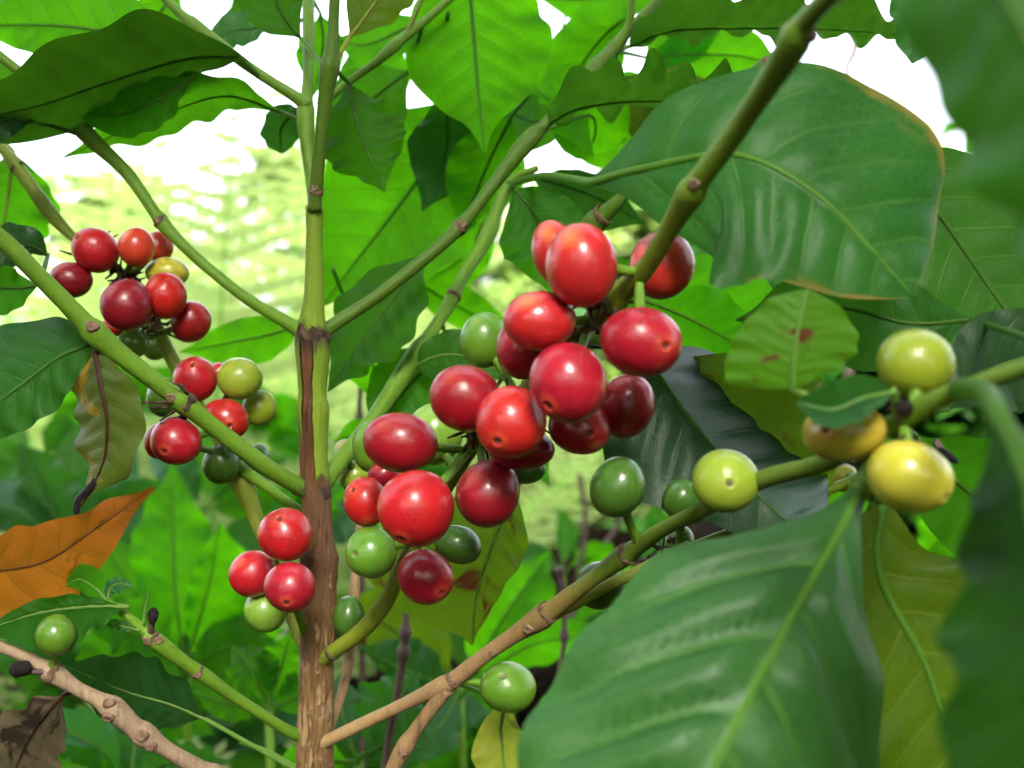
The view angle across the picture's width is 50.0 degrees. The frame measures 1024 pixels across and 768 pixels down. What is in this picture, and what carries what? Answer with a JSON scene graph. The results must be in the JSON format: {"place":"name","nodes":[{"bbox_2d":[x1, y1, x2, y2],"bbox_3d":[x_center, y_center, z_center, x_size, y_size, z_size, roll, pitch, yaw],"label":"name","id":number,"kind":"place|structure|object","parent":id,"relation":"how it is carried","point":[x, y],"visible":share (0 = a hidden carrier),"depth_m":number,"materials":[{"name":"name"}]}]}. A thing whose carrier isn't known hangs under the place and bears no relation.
{"place":"outdoors","nodes":[
{"label":"outdoors","id":0,"kind":"place"},
{"bbox_2d":[0,439,375,741],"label":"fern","id":1,"kind":"object","parent":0,"point":[370,663],"visible":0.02,"depth_m":1.64,"materials":[{"name":"green plant"}]},
{"bbox_2d":[0,410,664,743],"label":"ground","id":2,"kind":"structure","parent":0,"point":[601,534],"depth_m":2.85,"materials":[{"name":"green plant"}]},
{"bbox_2d":[0,458,30,693],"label":"coffee seedling","id":3,"kind":"object","parent":2,"relation":"on","point":[8,471],"depth_m":1.11,"materials":[{"name":"green plant"}]},
{"bbox_2d":[0,413,79,464],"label":"coffee seedling","id":4,"kind":"object","parent":2,"relation":"on","point":[55,431],"visible":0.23,"depth_m":1.23,"materials":[{"name":"green plant"}]},
{"bbox_2d":[0,258,97,709],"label":"fern","id":5,"kind":"object","parent":2,"relation":"on","point":[42,298],"visible":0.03,"depth_m":2.00,"materials":[{"name":"green plant"}]},
{"bbox_2d":[0,422,185,708],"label":"coffee seedling","id":6,"kind":"object","parent":2,"relation":"on","point":[44,487],"visible":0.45,"depth_m":0.80,"materials":[{"name":"green plant"}]},
{"bbox_2d":[51,364,172,422],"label":"coffee seedling","id":7,"kind":"object","parent":2,"relation":"on","point":[69,405],"visible":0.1,"depth_m":1.28,"materials":[{"name":"green plant"}]},
{"bbox_2d":[0,628,234,740],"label":"coffee seedling","id":8,"kind":"object","parent":2,"relation":"on","point":[91,644],"visible":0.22,"depth_m":0.68,"materials":[{"name":"green plant"}]},
{"bbox_2d":[0,135,240,709],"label":"fern","id":9,"kind":"object","parent":2,"relation":"on","point":[37,437],"visible":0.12,"depth_m":1.79,"materials":[{"name":"green plant"}]},
{"bbox_2d":[58,707,230,767],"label":"coffee seedling","id":10,"kind":"object","parent":2,"relation":"on","point":[92,740],"visible":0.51,"depth_m":0.44,"materials":[{"name":"green plant"}]},
{"bbox_2d":[0,138,304,452],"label":"fern","id":11,"kind":"object","parent":2,"relation":"on","point":[120,194],"visible":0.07,"depth_m":2.87,"materials":[{"name":"green plant"}]},
{"bbox_2d":[0,145,330,533],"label":"fern","id":12,"kind":"object","parent":2,"relation":"on","point":[85,219],"visible":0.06,"depth_m":2.17,"materials":[{"name":"green plant"}]},
{"bbox_2d":[92,465,282,742],"bbox_3d":[-0.184,0.313,0.619,0.133,0.534,0.082,0,0,0],"label":"coffee seedling","id":13,"kind":"object","parent":2,"relation":"on","point":[176,558],"visible":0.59,"depth_m":0.62,"materials":[{"name":"green plant"}]},
{"bbox_2d":[118,670,297,767],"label":"coffee seedling","id":14,"kind":"object","parent":2,"relation":"on","point":[251,729],"visible":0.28,"depth_m":0.74,"materials":[{"name":"green plant"}]},
{"bbox_2d":[148,429,287,518],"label":"coffee seedling","id":15,"kind":"object","parent":2,"relation":"on","point":[197,481],"visible":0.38,"depth_m":1.00,"materials":[{"name":"green plant"}]},
{"bbox_2d":[192,631,298,767],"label":"coffee seedling","id":16,"kind":"object","parent":2,"relation":"on","point":[267,674],"visible":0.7,"depth_m":0.50,"materials":[{"name":"green plant"}]},
{"bbox_2d":[0,89,560,323],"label":"shrub","id":17,"kind":"object","parent":2,"relation":"on","point":[264,155],"visible":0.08,"depth_m":4.86,"materials":[{"name":"green plant"}]},
{"bbox_2d":[230,385,334,460],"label":"coffee seedling","id":18,"kind":"object","parent":2,"relation":"on","point":[281,428],"visible":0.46,"depth_m":1.34,"materials":[{"name":"green plant"}]},
{"bbox_2d":[169,98,419,448],"bbox_3d":[-0.480,-0.073,2.344,1.235,1.186,0.789,0,0,24],"label":"fern","id":19,"kind":"object","parent":2,"relation":"on","point":[281,292],"visible":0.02,"depth_m":2.43,"materials":[{"name":"green plant"}]},
{"bbox_2d":[226,484,381,562],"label":"coffee seedling","id":20,"kind":"object","parent":2,"relation":"on","point":[240,532],"visible":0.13,"depth_m":0.94,"materials":[{"name":"green plant"}]},
{"bbox_2d":[0,65,610,767],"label":"fern","id":21,"kind":"object","parent":2,"relation":"on","point":[220,317],"visible":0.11,"depth_m":1.40,"materials":[{"name":"green plant"}]},
{"bbox_2d":[354,386,365,767],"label":"dry twig","id":22,"kind":"object","parent":2,"relation":"on","point":[362,665],"visible":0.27,"depth_m":0.63,"materials":[{"name":"brown plant"}]},
{"bbox_2d":[281,672,441,767],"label":"coffee seedling","id":23,"kind":"object","parent":2,"relation":"on","point":[375,696],"visible":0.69,"depth_m":0.45,"materials":[{"name":"green plant"}]},
{"bbox_2d":[238,162,523,432],"bbox_3d":[-0.444,-0.090,2.416,1.399,1.116,1.041,0,0,0],"label":"fern","id":24,"kind":"object","parent":2,"relation":"on","point":[287,258],"visible":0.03,"depth_m":2.70,"materials":[{"name":"green plant"}]},
{"bbox_2d":[235,282,542,428],"bbox_3d":[-0.380,-0.226,3.079,1.224,0.983,0.995,0,0,0],"label":"fern","id":25,"kind":"object","parent":2,"relation":"on","point":[344,406],"visible":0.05,"depth_m":3.28,"materials":[{"name":"green plant"}]},
{"bbox_2d":[381,612,411,767],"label":"dry twig","id":26,"kind":"object","parent":2,"relation":"on","point":[403,648],"visible":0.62,"depth_m":0.42,"materials":[{"name":"brown wood"}]},
{"bbox_2d":[331,453,469,495],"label":"coffee seedling","id":27,"kind":"object","parent":2,"relation":"on","point":[440,470],"visible":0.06,"depth_m":1.17,"materials":[{"name":"green plant"}]},
{"bbox_2d":[219,252,603,677],"bbox_3d":[-0.176,0.074,1.920,0.879,1.044,0.432,0,0,0],"label":"fern","id":28,"kind":"object","parent":2,"relation":"on","point":[335,418],"visible":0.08,"depth_m":1.88,"materials":[{"name":"green plant"}]},
{"bbox_2d":[335,667,490,767],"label":"coffee seedling","id":29,"kind":"object","parent":2,"relation":"on","point":[476,707],"visible":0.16,"depth_m":0.71,"materials":[{"name":"green plant"}]},
{"bbox_2d":[336,550,589,767],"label":"coffee seedling","id":30,"kind":"object","parent":2,"relation":"on","point":[529,585],"visible":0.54,"depth_m":0.60,"materials":[{"name":"green plant"}]},
{"bbox_2d":[271,281,666,587],"bbox_3d":[-0.151,0.151,2.225,1.205,0.811,0.983,0,0,-14],"label":"fern","id":31,"kind":"object","parent":2,"relation":"on","point":[534,521],"visible":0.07,"depth_m":2.19,"materials":[{"name":"green plant"}]},
{"bbox_2d":[410,699,542,767],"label":"coffee seedling","id":32,"kind":"object","parent":2,"relation":"on","point":[450,759],"visible":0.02,"depth_m":0.78,"materials":[{"name":"green plant"}]},
{"bbox_2d":[0,0,1023,767],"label":"coffee plant","id":33,"kind":"object","parent":2,"relation":"on","point":[790,616],"visible":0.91,"depth_m":0.30,"materials":[{"name":"green plant"}]},
{"bbox_2d":[8,660,43,677],"bbox_3d":[-0.128,0.075,0.291,0.010,0.004,0.007,0,0,0],"label":"dried fruit","id":34,"kind":"object","parent":33,"relation":"on","point":[22,668],"visible":1,"depth_m":0.29,"materials":[{"name":"black plant"}]},
{"bbox_2d":[35,614,76,667],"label":"coffee cherry","id":35,"kind":"object","parent":33,"relation":"on","point":[55,636],"visible":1,"depth_m":0.29,"materials":[{"name":"green plant"}]},
{"bbox_2d":[49,262,92,297],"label":"coffee cherry","id":36,"kind":"object","parent":33,"relation":"attached to","point":[74,279],"visible":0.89,"depth_m":0.35,"materials":[{"name":"red plant"}]},
{"bbox_2d":[71,227,119,272],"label":"coffee cherry","id":37,"kind":"object","parent":33,"relation":"attached to","point":[94,250],"visible":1,"depth_m":0.35,"materials":[{"name":"red plant"}]},
{"bbox_2d":[99,279,152,330],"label":"coffee cherry","id":38,"kind":"object","parent":33,"relation":"attached to","point":[125,304],"visible":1,"depth_m":0.33,"materials":[{"name":"red plant"}]},
{"bbox_2d":[117,227,154,275],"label":"coffee cherry","id":39,"kind":"object","parent":33,"relation":"on","point":[135,246],"visible":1,"depth_m":0.35,"materials":[{"name":"red plant"}]},
{"bbox_2d":[118,329,155,356],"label":"coffee cherry","id":40,"kind":"object","parent":33,"relation":"attached to","point":[137,342],"visible":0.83,"depth_m":0.35,"materials":[{"name":"green plant"}]},
{"bbox_2d":[130,231,173,272],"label":"coffee cherry","id":41,"kind":"object","parent":33,"relation":"attached to","point":[164,246],"visible":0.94,"depth_m":0.36,"materials":[{"name":"red plant"}]},
{"bbox_2d":[146,378,174,416],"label":"coffee cherry","id":42,"kind":"object","parent":33,"relation":"attached to","point":[151,395],"visible":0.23,"depth_m":0.36,"materials":[{"name":"green plant"}]},
{"bbox_2d":[146,272,186,319],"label":"coffee cherry","id":43,"kind":"object","parent":33,"relation":"attached to","point":[168,291],"visible":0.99,"depth_m":0.34,"materials":[{"name":"red plant"}]},
{"bbox_2d":[145,257,188,282],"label":"coffee cherry","id":44,"kind":"object","parent":33,"relation":"attached to","point":[177,267],"visible":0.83,"depth_m":0.35,"materials":[{"name":"yellow plant"}]},
{"bbox_2d":[144,424,210,458],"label":"coffee cherry","id":45,"kind":"object","parent":33,"relation":"attached to","point":[150,453],"visible":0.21,"depth_m":0.34,"materials":[{"name":"red plant"}]},
{"bbox_2d":[150,417,213,464],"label":"coffee cherry","id":46,"kind":"object","parent":33,"relation":"attached to","point":[175,440],"visible":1,"depth_m":0.31,"materials":[{"name":"red plant"}]},
{"bbox_2d":[161,301,211,342],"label":"coffee cherry","id":47,"kind":"object","parent":33,"relation":"attached to","point":[191,322],"visible":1,"depth_m":0.35,"materials":[{"name":"red plant"}]},
{"bbox_2d":[173,356,216,401],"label":"coffee cherry","id":48,"kind":"object","parent":33,"relation":"attached to","point":[196,376],"visible":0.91,"depth_m":0.34,"materials":[{"name":"red plant"}]},
{"bbox_2d":[202,444,239,483],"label":"coffee cherry","id":49,"kind":"object","parent":33,"relation":"attached to","point":[221,464],"visible":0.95,"depth_m":0.35,"materials":[{"name":"green plant"}]},
{"bbox_2d":[205,398,249,443],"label":"coffee cherry","id":50,"kind":"object","parent":33,"relation":"attached to","point":[232,415],"visible":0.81,"depth_m":0.33,"materials":[{"name":"red plant"}]},
{"bbox_2d":[217,357,262,399],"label":"coffee cherry","id":51,"kind":"object","parent":33,"relation":"attached to","point":[238,378],"visible":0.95,"depth_m":0.34,"materials":[{"name":"green plant"}]},
{"bbox_2d":[228,550,275,597],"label":"coffee cherry","id":52,"kind":"object","parent":33,"relation":"attached to","point":[249,571],"visible":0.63,"depth_m":0.33,"materials":[{"name":"red plant"}]},
{"bbox_2d":[243,390,276,426],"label":"coffee cherry","id":53,"kind":"object","parent":33,"relation":"attached to","point":[260,406],"visible":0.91,"depth_m":0.35,"materials":[{"name":"green plant"}]},
{"bbox_2d":[244,594,287,632],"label":"coffee cherry","id":54,"kind":"object","parent":33,"relation":"attached to","point":[262,614],"visible":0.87,"depth_m":0.33,"materials":[{"name":"green plant"}]},
{"bbox_2d":[257,508,312,564],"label":"coffee cherry","id":55,"kind":"object","parent":33,"relation":"attached to","point":[285,534],"visible":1,"depth_m":0.31,"materials":[{"name":"red plant"}]},
{"bbox_2d":[264,562,315,635],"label":"coffee cherry","id":56,"kind":"object","parent":33,"relation":"attached to","point":[289,587],"visible":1,"depth_m":0.30,"materials":[{"name":"red plant"}]},
{"bbox_2d":[332,595,364,635],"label":"coffee cherry","id":57,"kind":"object","parent":33,"relation":"attached to","point":[348,614],"visible":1,"depth_m":0.33,"materials":[{"name":"green plant"}]},
{"bbox_2d":[339,461,367,489],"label":"coffee cherry","id":58,"kind":"object","parent":33,"relation":"attached to","point":[352,471],"visible":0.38,"depth_m":0.36,"materials":[{"name":"green plant"}]},
{"bbox_2d":[343,477,382,526],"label":"coffee cherry","id":59,"kind":"object","parent":33,"relation":"attached to","point":[361,497],"visible":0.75,"depth_m":0.29,"materials":[{"name":"red plant"}]},
{"bbox_2d":[352,421,373,471],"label":"coffee cherry","id":60,"kind":"object","parent":33,"relation":"attached to","point":[363,461],"visible":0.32,"depth_m":0.31,"materials":[{"name":"green plant"}]},
{"bbox_2d":[345,527,406,577],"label":"coffee cherry","id":61,"kind":"object","parent":33,"relation":"attached to","point":[370,552],"visible":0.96,"depth_m":0.29,"materials":[{"name":"green plant"}]},
{"bbox_2d":[367,464,399,486],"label":"coffee cherry","id":62,"kind":"object","parent":33,"relation":"attached to","point":[383,477],"visible":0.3,"depth_m":0.31,"materials":[{"name":"red plant"}]},
{"bbox_2d":[363,412,463,472],"bbox_3d":[-0.023,0.015,0.277,0.029,0.015,0.016,0,0,-14],"label":"coffee cherry","id":63,"kind":"object","parent":33,"relation":"on","point":[399,442],"visible":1,"depth_m":0.27,"materials":[{"name":"red plant"}]},
{"bbox_2d":[377,450,470,546],"bbox_3d":[-0.017,0.028,0.269,0.018,0.023,0.037,0,0,40],"label":"coffee cherry","id":64,"kind":"object","parent":33,"relation":"attached to","point":[415,508],"visible":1,"depth_m":0.26,"materials":[{"name":"red plant"}]},
{"bbox_2d":[397,546,453,604],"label":"coffee cherry","id":65,"kind":"object","parent":33,"relation":"attached to","point":[425,575],"visible":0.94,"depth_m":0.28,"materials":[{"name":"red plant"}]},
{"bbox_2d":[412,404,462,468],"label":"coffee cherry","id":66,"kind":"object","parent":33,"relation":"attached to","point":[443,432],"visible":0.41,"depth_m":0.29,"materials":[{"name":"green plant"}]},
{"bbox_2d":[435,525,481,563],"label":"coffee cherry","id":67,"kind":"object","parent":33,"relation":"attached to","point":[457,544],"visible":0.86,"depth_m":0.30,"materials":[{"name":"green plant"}]},
{"bbox_2d":[429,365,498,431],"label":"coffee cherry","id":68,"kind":"object","parent":33,"relation":"attached to","point":[458,394],"visible":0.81,"depth_m":0.26,"materials":[{"name":"red plant"}]},
{"bbox_2d":[455,443,519,527],"bbox_3d":[-0.005,0.025,0.274,0.016,0.022,0.021,0,0,20],"label":"coffee cherry","id":69,"kind":"object","parent":33,"relation":"attached to","point":[487,493],"visible":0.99,"depth_m":0.27,"materials":[{"name":"red plant"}]},
{"bbox_2d":[460,312,516,385],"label":"coffee cherry","id":70,"kind":"object","parent":33,"relation":"attached to","point":[480,331],"visible":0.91,"depth_m":0.28,"materials":[{"name":"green plant"}]},
{"bbox_2d":[463,661,535,713],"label":"coffee cherry","id":71,"kind":"object","parent":33,"relation":"attached to","point":[508,687],"visible":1,"depth_m":0.31,"materials":[{"name":"green plant"}]},
{"bbox_2d":[476,385,546,458],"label":"coffee cherry","id":72,"kind":"object","parent":33,"relation":"attached to","point":[511,421],"visible":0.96,"depth_m":0.25,"materials":[{"name":"red plant"}]},
{"bbox_2d":[496,327,541,379],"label":"coffee cherry","id":73,"kind":"object","parent":33,"relation":"attached to","point":[515,361],"visible":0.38,"depth_m":0.26,"materials":[{"name":"red plant"}]},
{"bbox_2d":[489,435,554,469],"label":"coffee cherry","id":74,"kind":"object","parent":33,"relation":"attached to","point":[541,454],"visible":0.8,"depth_m":0.26,"materials":[{"name":"red plant"}]},
{"bbox_2d":[514,465,545,483],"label":"coffee cherry","id":75,"kind":"object","parent":33,"relation":"attached to","point":[530,476],"visible":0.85,"depth_m":0.28,"materials":[{"name":"green plant"}]},
{"bbox_2d":[503,291,589,350],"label":"coffee cherry","id":76,"kind":"object","parent":33,"relation":"attached to","point":[538,320],"visible":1,"depth_m":0.24,"materials":[{"name":"red plant"}]},
{"bbox_2d":[531,220,565,282],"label":"coffee cherry","id":77,"kind":"object","parent":33,"relation":"attached to","point":[545,232],"visible":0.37,"depth_m":0.25,"materials":[{"name":"red plant"}]},
{"bbox_2d":[529,324,606,423],"bbox_3d":[0.012,-0.004,0.247,0.017,0.024,0.030,0,0,0],"label":"coffee cherry","id":78,"kind":"object","parent":33,"relation":"attached to","point":[567,382],"visible":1,"depth_m":0.23,"materials":[{"name":"red plant"}]},
{"bbox_2d":[548,407,610,454],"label":"coffee cherry","id":79,"kind":"object","parent":33,"relation":"attached to","point":[591,434],"visible":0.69,"depth_m":0.26,"materials":[{"name":"red plant"}]},
{"bbox_2d":[545,223,634,307],"bbox_3d":[0.018,-0.026,0.240,0.022,0.018,0.016,0,0,0],"label":"coffee cherry","id":80,"kind":"object","parent":33,"relation":"attached to","point":[584,268],"visible":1,"depth_m":0.23,"materials":[{"name":"red plant"}]},
{"bbox_2d":[576,561,623,609],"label":"coffee cherry","id":81,"kind":"object","parent":33,"relation":"attached to","point":[605,601],"visible":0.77,"depth_m":0.31,"materials":[{"name":"green plant"}]},
{"bbox_2d":[589,456,645,543],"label":"coffee cherry","id":82,"kind":"object","parent":33,"relation":"attached to","point":[617,487],"visible":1,"depth_m":0.26,"materials":[{"name":"green plant"}]},
{"bbox_2d":[600,374,654,438],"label":"coffee cherry","id":83,"kind":"object","parent":33,"relation":"attached to","point":[627,406],"visible":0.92,"depth_m":0.26,"materials":[{"name":"red plant"}]},
{"bbox_2d":[600,282,681,377],"bbox_3d":[0.028,-0.013,0.238,0.018,0.023,0.017,0,0,0],"label":"coffee cherry","id":84,"kind":"object","parent":33,"relation":"attached to","point":[639,339],"visible":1,"depth_m":0.23,"materials":[{"name":"red plant"}]},
{"bbox_2d":[629,232,694,299],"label":"coffee cherry","id":85,"kind":"object","parent":33,"relation":"attached to","point":[672,275],"visible":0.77,"depth_m":0.26,"materials":[{"name":"red plant"}]},
{"bbox_2d":[662,479,699,544],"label":"coffee cherry","id":86,"kind":"object","parent":33,"relation":"on","point":[679,495],"visible":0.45,"depth_m":0.28,"materials":[{"name":"green plant"}]},
{"bbox_2d":[691,449,757,512],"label":"coffee cherry","id":87,"kind":"object","parent":33,"relation":"on","point":[723,480],"visible":1,"depth_m":0.23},
{"bbox_2d":[802,410,886,461],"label":"coffee cherry","id":88,"kind":"object","parent":33,"relation":"attached to","point":[863,438],"visible":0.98,"depth_m":0.20,"materials":[{"name":"yellow plant"}]},
{"bbox_2d":[832,464,856,491],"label":"coffee cherry","id":89,"kind":"object","parent":33,"relation":"attached to","point":[843,471],"visible":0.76,"depth_m":0.33,"materials":[{"name":"yellow plant"}]},
{"bbox_2d":[894,399,912,420],"bbox_3d":[0.071,0.005,0.201,0.004,0.006,0.008,0,0,0],"label":"dried fruit","id":90,"kind":"object","parent":33,"relation":"attached to","point":[903,407],"visible":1,"depth_m":0.20,"materials":[{"name":"black plant"}]},
{"bbox_2d":[866,425,953,512],"bbox_3d":[0.071,0.015,0.196,0.015,0.017,0.015,0,0,0],"label":"coffee cherry","id":91,"kind":"object","parent":33,"relation":"attached to","point":[908,475],"visible":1,"depth_m":0.19,"materials":[{"name":"yellow plant"}]},
{"bbox_2d":[876,329,955,401],"bbox_3d":[0.076,-0.002,0.206,0.014,0.016,0.013,0,0,0],"label":"coffee cherry","id":92,"kind":"object","parent":33,"relation":"on","point":[912,364],"visible":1,"depth_m":0.20,"materials":[{"name":"green plant"}]},
{"bbox_2d":[932,439,958,463],"bbox_3d":[0.095,0.015,0.242,0.004,0.005,0.006,0,0,0],"label":"dried fruit","id":93,"kind":"object","parent":33,"relation":"attached to","point":[944,452],"visible":0.97,"depth_m":0.24,"materials":[{"name":"plant"}]},
{"bbox_2d":[408,204,656,386],"bbox_3d":[0.116,-0.412,4.778,1.994,1.173,1.394,0,0,0],"label":"shrub","id":94,"kind":"object","parent":2,"relation":"on","point":[516,279],"visible":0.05,"depth_m":4.57,"materials":[{"name":"green plant"}]},
{"bbox_2d":[352,520,723,728],"bbox_3d":[0.118,0.396,1.613,0.776,0.442,0.266,0,0,-6],"label":"fallen log","id":95,"kind":"object","parent":2,"relation":"on","point":[544,676],"visible":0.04,"depth_m":1.49,"materials":[{"name":"plant"}]},
{"bbox_2d":[512,377,602,513],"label":"fern","id":96,"kind":"object","parent":2,"relation":"on","point":[553,466],"visible":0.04,"depth_m":2.83,"materials":[{"name":"green plant"}]},
{"bbox_2d":[555,567,568,670],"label":"dry twig","id":97,"kind":"object","parent":2,"relation":"on","point":[564,632],"visible":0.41,"depth_m":0.55,"materials":[{"name":"brown wood"}]},
{"bbox_2d":[522,506,613,587],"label":"coffee seedling","id":98,"kind":"object","parent":2,"relation":"on","point":[567,534],"visible":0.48,"depth_m":1.05,"materials":[{"name":"green plant"}]},
{"bbox_2d":[573,473,587,615],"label":"dry twig","id":99,"kind":"object","parent":2,"relation":"on","point":[585,522],"visible":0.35,"depth_m":1.00,"materials":[{"name":"brown plant"}]},
{"bbox_2d":[572,505,668,623],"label":"coffee seedling","id":100,"kind":"object","parent":2,"relation":"on","point":[657,515],"visible":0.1,"depth_m":0.75,"materials":[{"name":"green plant"}]},
{"bbox_2d":[562,125,968,369],"bbox_3d":[1.152,-0.512,4.617,2.118,1.161,1.240,0,0,0],"label":"shrub","id":101,"kind":"object","parent":2,"relation":"on","point":[630,236],"visible":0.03,"depth_m":4.49,"materials":[{"name":"green plant"}]},
{"bbox_2d":[572,123,1023,540],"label":"shrub","id":102,"kind":"object","parent":2,"relation":"on","point":[970,422],"visible":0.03,"depth_m":1.89,"materials":[{"name":"green plant"}]},
{"bbox_2d":[829,491,954,558],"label":"coffee seedling","id":103,"kind":"object","parent":2,"relation":"on","point":[927,539],"visible":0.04,"depth_m":0.88,"materials":[{"name":"green plant"}]},
{"bbox_2d":[0,0,966,370],"label":"sky","id":104,"kind":"structure","parent":0,"point":[880,65],"materials":[{"name":"white"}]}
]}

